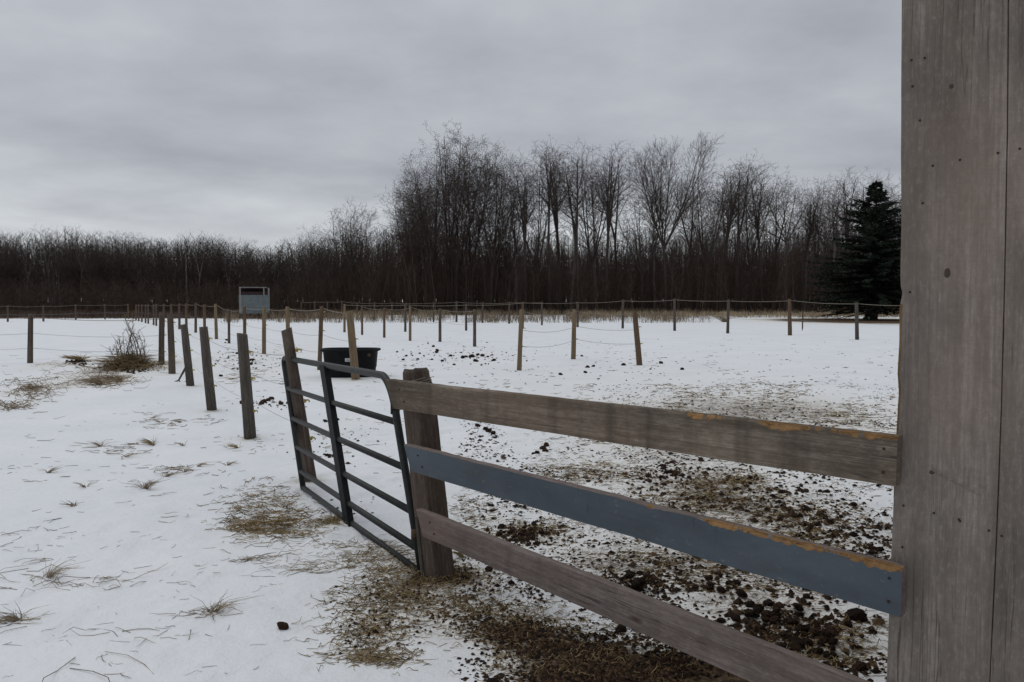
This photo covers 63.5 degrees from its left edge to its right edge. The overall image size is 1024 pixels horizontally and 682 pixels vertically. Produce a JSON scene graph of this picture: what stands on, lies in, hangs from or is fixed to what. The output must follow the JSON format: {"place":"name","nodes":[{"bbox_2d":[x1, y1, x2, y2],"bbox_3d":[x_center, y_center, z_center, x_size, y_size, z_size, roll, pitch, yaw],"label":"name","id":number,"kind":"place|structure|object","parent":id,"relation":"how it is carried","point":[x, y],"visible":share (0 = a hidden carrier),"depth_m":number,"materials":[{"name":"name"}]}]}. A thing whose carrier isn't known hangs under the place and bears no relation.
{"place":"outdoors","nodes":[
{"label":"outdoors","id":0,"kind":"place"},
{"bbox_2d":[0,307,340,318],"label":"brown grass","id":1,"kind":"structure","parent":0,"point":[68,314],"depth_m":83.72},
{"bbox_2d":[0,302,898,681],"bbox_3d":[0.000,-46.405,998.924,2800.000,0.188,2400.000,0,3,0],"label":"snow ground","id":2,"kind":"structure","parent":0,"point":[132,528],"depth_m":7.63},
{"bbox_2d":[0,240,28,296],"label":"bare tree","id":3,"kind":"object","parent":2,"relation":"on","point":[13,266],"visible":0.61,"depth_m":145.19,"materials":[{"name":"brown plant"}]},
{"bbox_2d":[0,600,46,623],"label":"grass tuft","id":4,"kind":"object","parent":2,"relation":"on","point":[12,617],"visible":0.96,"depth_m":4.31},
{"bbox_2d":[12,232,53,309],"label":"bare tree","id":5,"kind":"object","parent":2,"relation":"on","point":[36,269],"visible":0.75,"depth_m":145.26,"materials":[{"name":"brown plant"}]},
{"bbox_2d":[0,230,70,288],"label":"bare tree","id":6,"kind":"object","parent":2,"relation":"on","point":[41,272],"visible":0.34,"depth_m":149.65,"materials":[{"name":"brown plant"}]},
{"bbox_2d":[0,237,81,307],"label":"bare tree","id":7,"kind":"object","parent":2,"relation":"on","point":[37,272],"visible":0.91,"depth_m":142.58,"materials":[{"name":"brown plant"}]},
{"bbox_2d":[30,223,59,304],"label":"bare tree","id":8,"kind":"object","parent":2,"relation":"on","point":[47,254],"visible":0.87,"depth_m":145.20,"materials":[{"name":"brown plant"}]},
{"bbox_2d":[30,555,88,578],"bbox_3d":[-2.749,1.383,5.032,0.332,0.087,0.357,0,3,0],"label":"grass tuft","id":9,"kind":"object","parent":2,"relation":"on","point":[51,574],"visible":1,"depth_m":4.99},
{"bbox_2d":[42,235,81,310],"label":"bare tree","id":10,"kind":"object","parent":2,"relation":"on","point":[66,270],"visible":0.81,"depth_m":144.65,"materials":[{"name":"brown plant"}]},
{"bbox_2d":[1,304,128,321],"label":"wire fence","id":11,"kind":"object","parent":2,"relation":"on","point":[42,314],"visible":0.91,"depth_m":72.00,"materials":[{"name":"brown wood"}]},
{"bbox_2d":[47,228,86,307],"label":"bare tree","id":12,"kind":"object","parent":2,"relation":"on","point":[67,256],"visible":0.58,"depth_m":147.60,"materials":[{"name":"brown plant"}]},
{"bbox_2d":[0,313,158,362],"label":"wire fence","id":13,"kind":"object","parent":2,"relation":"on","point":[30,333],"visible":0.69,"depth_m":21.98,"materials":[{"name":"brown wood"}]},
{"bbox_2d":[54,240,121,307],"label":"bare tree","id":14,"kind":"object","parent":2,"relation":"on","point":[81,264],"visible":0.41,"depth_m":142.87,"materials":[{"name":"brown plant"}]},
{"bbox_2d":[71,240,111,309],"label":"bare tree","id":15,"kind":"object","parent":2,"relation":"on","point":[94,264],"visible":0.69,"depth_m":139.45,"materials":[{"name":"brown plant"}]},
{"bbox_2d":[68,235,118,296],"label":"bare tree","id":16,"kind":"object","parent":2,"relation":"on","point":[100,259],"visible":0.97,"depth_m":137.83,"materials":[{"name":"brown plant"}]},
{"bbox_2d":[77,241,122,305],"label":"bare tree","id":17,"kind":"object","parent":2,"relation":"on","point":[102,268],"visible":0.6,"depth_m":140.90,"materials":[{"name":"brown plant"}]},
{"bbox_2d":[88,235,130,307],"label":"bare tree","id":18,"kind":"object","parent":2,"relation":"on","point":[117,255],"visible":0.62,"depth_m":140.95,"materials":[{"name":"brown plant"}]},
{"bbox_2d":[82,232,141,306],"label":"bare tree","id":19,"kind":"object","parent":2,"relation":"on","point":[108,258],"visible":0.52,"depth_m":142.59,"materials":[{"name":"brown plant"}]},
{"bbox_2d":[87,239,151,309],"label":"bare tree","id":20,"kind":"object","parent":2,"relation":"on","point":[123,270],"visible":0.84,"depth_m":139.14,"materials":[{"name":"brown plant"}]},
{"bbox_2d":[75,312,167,371],"bbox_3d":[-9.545,0.010,20.129,2.875,1.544,2.383,0,3,0],"label":"weed clump","id":21,"kind":"object","parent":2,"relation":"on","point":[127,359],"visible":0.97,"depth_m":20.04,"materials":[{"name":"plant"}]},
{"bbox_2d":[127,239,166,303],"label":"bare tree","id":22,"kind":"object","parent":2,"relation":"on","point":[142,271],"visible":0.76,"depth_m":138.13,"materials":[{"name":"brown plant"}]},
{"bbox_2d":[127,242,171,307],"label":"bare tree","id":23,"kind":"object","parent":2,"relation":"on","point":[147,268],"visible":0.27,"depth_m":143.47,"materials":[{"name":"brown plant"}]},
{"bbox_2d":[117,242,184,290],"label":"bare tree","id":24,"kind":"object","parent":2,"relation":"on","point":[148,274],"visible":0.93,"depth_m":137.37,"materials":[{"name":"brown plant"}]},
{"bbox_2d":[119,234,182,306],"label":"bare tree","id":25,"kind":"object","parent":2,"relation":"on","point":[156,260],"visible":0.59,"depth_m":140.82,"materials":[{"name":"brown plant"}]},
{"bbox_2d":[0,352,320,681],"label":"grass stems","id":26,"kind":"object","parent":2,"relation":"on","point":[36,390],"visible":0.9,"depth_m":8.26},
{"bbox_2d":[139,239,188,308],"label":"bare tree","id":27,"kind":"object","parent":2,"relation":"on","point":[162,267],"visible":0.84,"depth_m":138.27,"materials":[{"name":"brown plant"}]},
{"bbox_2d":[149,240,187,306],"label":"bare tree","id":28,"kind":"object","parent":2,"relation":"on","point":[173,269],"visible":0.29,"depth_m":146.67,"materials":[{"name":"brown plant"}]},
{"bbox_2d":[159,241,230,305],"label":"bare tree","id":29,"kind":"object","parent":2,"relation":"on","point":[197,261],"visible":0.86,"depth_m":140.69,"materials":[{"name":"brown plant"}]},
{"bbox_2d":[176,238,236,307],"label":"bare tree","id":30,"kind":"object","parent":2,"relation":"on","point":[208,264],"visible":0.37,"depth_m":149.78,"materials":[{"name":"brown plant"}]},
{"bbox_2d":[188,240,226,309],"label":"bare tree","id":31,"kind":"object","parent":2,"relation":"on","point":[210,279],"visible":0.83,"depth_m":141.63,"materials":[{"name":"brown plant"}]},
{"bbox_2d":[183,240,232,289],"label":"bare tree","id":32,"kind":"object","parent":2,"relation":"on","point":[211,264],"visible":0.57,"depth_m":145.21,"materials":[{"name":"brown plant"}]},
{"bbox_2d":[190,232,238,294],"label":"bare tree","id":33,"kind":"object","parent":2,"relation":"on","point":[215,254],"visible":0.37,"depth_m":149.55,"materials":[{"name":"brown plant"}]},
{"bbox_2d":[189,589,260,612],"bbox_3d":[-1.544,1.408,4.418,0.387,0.090,0.332,0,3,0],"label":"grass tuft","id":34,"kind":"object","parent":2,"relation":"on","point":[219,606],"visible":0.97,"depth_m":4.41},
{"bbox_2d":[158,312,316,481],"bbox_3d":[-5.464,0.324,14.339,0.370,1.560,15.448,-1,3,-27],"label":"wire fence","id":35,"kind":"object","parent":2,"relation":"on","point":[248,410],"visible":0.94,"depth_m":9.96,"materials":[{"name":"brown wood"}]},
{"bbox_2d":[229,246,262,288],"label":"bare tree","id":36,"kind":"object","parent":2,"relation":"on","point":[242,275],"visible":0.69,"depth_m":140.77,"materials":[{"name":"brown plant"}]},
{"bbox_2d":[135,303,359,379],"bbox_3d":[-17.544,-1.205,44.372,0.889,1.695,61.275,-1,3,-28],"label":"wire fence","id":37,"kind":"object","parent":2,"relation":"on","point":[352,339],"visible":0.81,"depth_m":25.77,"materials":[{"name":"beige wood"}]},
{"bbox_2d":[220,246,281,286],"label":"bare tree","id":38,"kind":"object","parent":2,"relation":"on","point":[249,267],"visible":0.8,"depth_m":139.76,"materials":[{"name":"brown plant"}]},
{"bbox_2d":[237,287,271,316],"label":"stock trailer","id":39,"kind":"object","parent":2,"relation":"on","point":[257,300],"visible":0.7,"depth_m":77.95,"materials":[{"name":"metal"}]},
{"bbox_2d":[232,242,290,288],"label":"bare tree","id":40,"kind":"object","parent":2,"relation":"on","point":[259,267],"visible":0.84,"depth_m":139.52,"materials":[{"name":"brown plant"}]},
{"bbox_2d":[242,248,288,296],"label":"bare tree","id":41,"kind":"object","parent":2,"relation":"on","point":[267,267],"visible":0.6,"depth_m":141.32,"materials":[{"name":"brown plant"}]},
{"bbox_2d":[259,253,292,307],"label":"bare tree","id":42,"kind":"object","parent":2,"relation":"on","point":[277,276],"visible":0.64,"depth_m":140.13,"materials":[{"name":"brown plant"}]},
{"bbox_2d":[278,252,302,296],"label":"bare tree","id":43,"kind":"object","parent":2,"relation":"on","point":[288,276],"visible":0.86,"depth_m":137.99,"materials":[{"name":"brown plant"}]},
{"bbox_2d":[270,242,320,291],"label":"bare tree","id":44,"kind":"object","parent":2,"relation":"on","point":[295,269],"visible":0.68,"depth_m":138.13,"materials":[{"name":"brown plant"}]},
{"bbox_2d":[290,224,343,308],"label":"bare tree","id":45,"kind":"object","parent":2,"relation":"on","point":[317,249],"visible":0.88,"depth_m":114.93,"materials":[{"name":"brown plant"}]},
{"bbox_2d":[295,245,339,299],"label":"bare tree","id":46,"kind":"object","parent":2,"relation":"on","point":[315,267],"visible":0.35,"depth_m":138.88,"materials":[{"name":"brown plant"}]},
{"bbox_2d":[319,208,376,303],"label":"bare tree","id":47,"kind":"object","parent":2,"relation":"on","point":[341,264],"visible":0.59,"depth_m":112.17,"materials":[{"name":"brown plant"}]},
{"bbox_2d":[320,347,380,377],"bbox_3d":[-3.545,0.471,18.166,1.300,0.620,0.850,0,3,0],"label":"water tub","id":48,"kind":"object","parent":2,"relation":"on","point":[367,357],"visible":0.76,"depth_m":17.84,"materials":[{"name":"black plastic"}]},
{"bbox_2d":[324,198,389,310],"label":"bare tree","id":49,"kind":"object","parent":2,"relation":"on","point":[354,237],"visible":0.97,"depth_m":107.80,"materials":[{"name":"brown plant"}]},
{"bbox_2d":[375,180,434,313],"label":"bare tree","id":50,"kind":"object","parent":2,"relation":"on","point":[406,245],"visible":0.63,"depth_m":106.76,"materials":[{"name":"brown plant"}]},
{"bbox_2d":[384,185,434,312],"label":"bare tree","id":51,"kind":"object","parent":2,"relation":"on","point":[408,228],"visible":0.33,"depth_m":108.91,"materials":[{"name":"brown plant"}]},
{"bbox_2d":[388,170,446,309],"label":"bare tree","id":52,"kind":"object","parent":2,"relation":"on","point":[417,225],"visible":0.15,"depth_m":114.13,"materials":[{"name":"brown plant"}]},
{"bbox_2d":[361,306,475,346],"bbox_3d":[-4.379,-0.713,35.339,0.756,1.591,12.226,-2,3,-32],"label":"wire fence","id":53,"kind":"object","parent":2,"relation":"on","point":[440,333],"visible":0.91,"depth_m":34.50,"materials":[{"name":"brown wood"}]},
{"bbox_2d":[301,301,542,324],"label":"wire fence","id":54,"kind":"object","parent":2,"relation":"on","point":[456,320],"visible":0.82,"depth_m":65.57,"materials":[{"name":"brown wood"}]},
{"bbox_2d":[394,137,461,312],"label":"bare tree","id":55,"kind":"object","parent":2,"relation":"on","point":[439,191],"visible":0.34,"depth_m":110.01,"materials":[{"name":"brown plant"}]},
{"bbox_2d":[390,156,470,313],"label":"bare tree","id":56,"kind":"object","parent":2,"relation":"on","point":[429,223],"visible":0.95,"depth_m":102.36,"materials":[{"name":"brown plant"}]},
{"bbox_2d":[0,212,895,309],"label":"wood","id":57,"kind":"object","parent":2,"relation":"on","point":[585,251],"visible":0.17,"depth_m":157.24,"materials":[{"name":"brown plant"}]},
{"bbox_2d":[0,219,900,314],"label":"underbrush","id":58,"kind":"object","parent":2,"relation":"on","point":[372,284],"visible":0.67,"depth_m":108.10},
{"bbox_2d":[416,119,500,313],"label":"bare tree","id":59,"kind":"object","parent":2,"relation":"on","point":[451,259],"visible":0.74,"depth_m":104.37,"materials":[{"name":"brown plant"}]},
{"bbox_2d":[426,145,497,310],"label":"bare tree","id":60,"kind":"object","parent":2,"relation":"on","point":[458,206],"visible":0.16,"depth_m":111.32,"materials":[{"name":"brown plant"}]},
{"bbox_2d":[218,307,713,322],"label":"dry weeds","id":61,"kind":"object","parent":2,"relation":"on","point":[421,315],"visible":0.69,"depth_m":70.61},
{"bbox_2d":[431,128,516,313],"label":"bare tree","id":62,"kind":"object","parent":2,"relation":"on","point":[479,229],"visible":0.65,"depth_m":106.52,"materials":[{"name":"brown plant"}]},
{"bbox_2d":[65,336,896,681],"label":"dung crumbs","id":63,"kind":"object","parent":2,"relation":"on","point":[595,668],"visible":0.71,"depth_m":4.36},
{"bbox_2d":[445,140,542,312],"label":"bare tree","id":64,"kind":"object","parent":2,"relation":"on","point":[488,244],"visible":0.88,"depth_m":104.18,"materials":[{"name":"brown plant"}]},
{"bbox_2d":[467,158,537,312],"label":"bare tree","id":65,"kind":"object","parent":2,"relation":"on","point":[505,262],"visible":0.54,"depth_m":108.11,"materials":[{"name":"brown plant"}]},
{"bbox_2d":[495,185,527,313],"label":"bare tree","id":66,"kind":"object","parent":2,"relation":"on","point":[516,298],"visible":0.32,"depth_m":107.62,"materials":[{"name":"brown plant"}]},
{"bbox_2d":[491,161,546,313],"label":"bare tree","id":67,"kind":"object","parent":2,"relation":"on","point":[523,226],"visible":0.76,"depth_m":104.46,"materials":[{"name":"brown plant"}]},
{"bbox_2d":[486,148,582,313],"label":"bare tree","id":68,"kind":"object","parent":2,"relation":"on","point":[538,228],"visible":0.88,"depth_m":104.58,"materials":[{"name":"brown plant"}]},
{"bbox_2d":[513,140,580,313],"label":"bare tree","id":69,"kind":"object","parent":2,"relation":"on","point":[557,236],"visible":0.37,"depth_m":108.45,"materials":[{"name":"brown plant"}]},
{"bbox_2d":[200,341,897,681],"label":"loose straw","id":70,"kind":"object","parent":2,"relation":"on","point":[249,527],"visible":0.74,"depth_m":5.17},
{"bbox_2d":[525,135,576,313],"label":"bare tree","id":71,"kind":"object","parent":2,"relation":"on","point":[549,216],"visible":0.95,"depth_m":102.84,"materials":[{"name":"brown plant"}]},
{"bbox_2d":[542,145,596,311],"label":"bare tree","id":72,"kind":"object","parent":2,"relation":"on","point":[576,238],"visible":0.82,"depth_m":103.78,"materials":[{"name":"brown plant"}]},
{"bbox_2d":[558,164,596,311],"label":"bare tree","id":73,"kind":"object","parent":2,"relation":"on","point":[574,260],"visible":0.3,"depth_m":111.61,"materials":[{"name":"brown plant"}]},
{"bbox_2d":[517,309,642,370],"bbox_3d":[1.086,-0.064,21.726,3.671,1.601,2.960,-1,3,-28],"label":"wire fence","id":74,"kind":"object","parent":2,"relation":"on","point":[636,326],"visible":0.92,"depth_m":21.23,"materials":[{"name":"brown wood"}]},
{"bbox_2d":[571,165,606,310],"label":"bare tree","id":75,"kind":"object","parent":2,"relation":"on","point":[595,284],"visible":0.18,"depth_m":113.76,"materials":[{"name":"brown plant"}]},
{"bbox_2d":[554,137,637,311],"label":"bare tree","id":76,"kind":"object","parent":2,"relation":"on","point":[601,217],"visible":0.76,"depth_m":106.40,"materials":[{"name":"brown plant"}]},
{"bbox_2d":[574,153,641,311],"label":"bare tree","id":77,"kind":"object","parent":2,"relation":"on","point":[615,247],"visible":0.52,"depth_m":108.20,"materials":[{"name":"brown plant"}]},
{"bbox_2d":[584,140,647,312],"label":"bare tree","id":78,"kind":"object","parent":2,"relation":"on","point":[610,200],"visible":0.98,"depth_m":102.28,"materials":[{"name":"brown plant"}]},
{"bbox_2d":[343,298,899,339],"bbox_3d":[6.270,-1.339,44.679,27.573,1.944,13.318,1,3,23],"label":"wire fence","id":79,"kind":"object","parent":2,"relation":"on","point":[727,323],"visible":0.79,"depth_m":44.08,"materials":[{"name":"brown wood"}]},
{"bbox_2d":[385,367,906,681],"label":"board fence","id":80,"kind":"object","parent":2,"relation":"on","point":[420,399],"visible":1,"depth_m":3.56,"materials":[{"name":"brown wood"}]},
{"bbox_2d":[281,356,420,573],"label":"tube gate","id":81,"kind":"structure","parent":80,"relation":"attached to","point":[342,496],"depth_m":6.14,"materials":[{"name":"metal"}]},
{"bbox_2d":[599,180,699,310],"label":"bare tree","id":82,"kind":"object","parent":2,"relation":"on","point":[640,243],"visible":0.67,"depth_m":107.96,"materials":[{"name":"brown plant"}]},
{"bbox_2d":[635,183,675,310],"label":"bare tree","id":83,"kind":"object","parent":2,"relation":"on","point":[656,235],"visible":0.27,"depth_m":109.01,"materials":[{"name":"brown plant"}]},
{"bbox_2d":[622,132,725,313],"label":"bare tree","id":84,"kind":"object","parent":2,"relation":"on","point":[652,203],"visible":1,"depth_m":101.32,"materials":[{"name":"brown plant"}]},
{"bbox_2d":[661,180,713,309],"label":"bare tree","id":85,"kind":"object","parent":2,"relation":"on","point":[685,235],"visible":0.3,"depth_m":109.69,"materials":[{"name":"brown plant"}]},
{"bbox_2d":[673,187,744,310],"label":"bare tree","id":86,"kind":"object","parent":2,"relation":"on","point":[704,232],"visible":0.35,"depth_m":114.77,"materials":[{"name":"brown plant"}]},
{"bbox_2d":[668,155,754,310],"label":"bare tree","id":87,"kind":"object","parent":2,"relation":"on","point":[707,233],"visible":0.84,"depth_m":103.37,"materials":[{"name":"brown plant"}]},
{"bbox_2d":[700,170,747,311],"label":"bare tree","id":88,"kind":"object","parent":2,"relation":"on","point":[724,230],"visible":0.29,"depth_m":112.09,"materials":[{"name":"brown plant"}]},
{"bbox_2d":[710,163,760,310],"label":"bare tree","id":89,"kind":"object","parent":2,"relation":"on","point":[726,245],"visible":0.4,"depth_m":106.72,"materials":[{"name":"brown plant"}]},
{"bbox_2d":[719,148,771,311],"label":"bare tree","id":90,"kind":"object","parent":2,"relation":"on","point":[737,262],"visible":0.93,"depth_m":103.81,"materials":[{"name":"brown plant"}]},
{"bbox_2d":[718,162,790,313],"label":"bare tree","id":91,"kind":"object","parent":2,"relation":"on","point":[747,239],"visible":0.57,"depth_m":107.28,"materials":[{"name":"brown plant"}]},
{"bbox_2d":[729,166,782,313],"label":"bare tree","id":92,"kind":"object","parent":2,"relation":"on","point":[757,216],"visible":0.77,"depth_m":104.27,"materials":[{"name":"brown plant"}]},
{"bbox_2d":[720,161,825,310],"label":"bare tree","id":93,"kind":"object","parent":2,"relation":"on","point":[790,219],"visible":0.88,"depth_m":103.38,"materials":[{"name":"brown plant"}]},
{"bbox_2d":[762,176,808,313],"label":"bare tree","id":94,"kind":"object","parent":2,"relation":"on","point":[777,244],"visible":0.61,"depth_m":106.86,"materials":[{"name":"brown plant"}]},
{"bbox_2d":[795,192,829,311],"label":"bare tree","id":95,"kind":"object","parent":2,"relation":"on","point":[805,306],"visible":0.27,"depth_m":113.08,"materials":[{"name":"brown plant"}]},
{"bbox_2d":[794,186,838,313],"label":"bare tree","id":96,"kind":"object","parent":2,"relation":"on","point":[805,257],"visible":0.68,"depth_m":105.65,"materials":[{"name":"brown plant"}]},
{"bbox_2d":[779,174,854,313],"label":"bare tree","id":97,"kind":"object","parent":2,"relation":"on","point":[814,248],"visible":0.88,"depth_m":103.85,"materials":[{"name":"brown plant"}]},
{"bbox_2d":[821,181,857,309],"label":"bare tree","id":98,"kind":"object","parent":2,"relation":"on","point":[835,228],"visible":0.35,"depth_m":107.22,"materials":[{"name":"brown plant"}]},
{"bbox_2d":[818,165,869,313],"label":"bare tree","id":99,"kind":"object","parent":2,"relation":"on","point":[845,225],"visible":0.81,"depth_m":101.76,"materials":[{"name":"brown plant"}]},
{"bbox_2d":[787,180,901,320],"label":"spruce tree","id":100,"kind":"object","parent":2,"relation":"on","point":[865,273],"visible":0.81,"depth_m":72.11,"materials":[{"name":"green plant"}]},
{"bbox_2d":[796,190,892,310],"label":"bare tree","id":101,"kind":"object","parent":2,"relation":"on","point":[839,250],"visible":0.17,"depth_m":112.28,"materials":[{"name":"brown plant"}]},
{"bbox_2d":[844,607,867,621],"bbox_3d":[1.795,1.427,4.306,0.118,0.064,0.084,14,13,21],"label":"horse dropping","id":102,"kind":"object","parent":2,"relation":"on","point":[856,613],"visible":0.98,"depth_m":4.29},
{"bbox_2d":[845,175,900,263],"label":"bare tree","id":103,"kind":"object","parent":2,"relation":"on","point":[877,203],"visible":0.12,"depth_m":97.42,"materials":[{"name":"brown plant"}]},
{"bbox_2d":[887,0,1023,681],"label":"barn","id":104,"kind":"structure","parent":2,"relation":"on","point":[957,548],"depth_m":2.79,"materials":[{"name":"brown wood"}]},
{"bbox_2d":[0,0,901,301],"label":"sky","id":105,"kind":"structure","parent":0,"point":[244,121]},
{"bbox_2d":[580,306,898,317],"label":"dry grass","id":106,"kind":"structure","parent":0,"point":[733,313],"depth_m":89.71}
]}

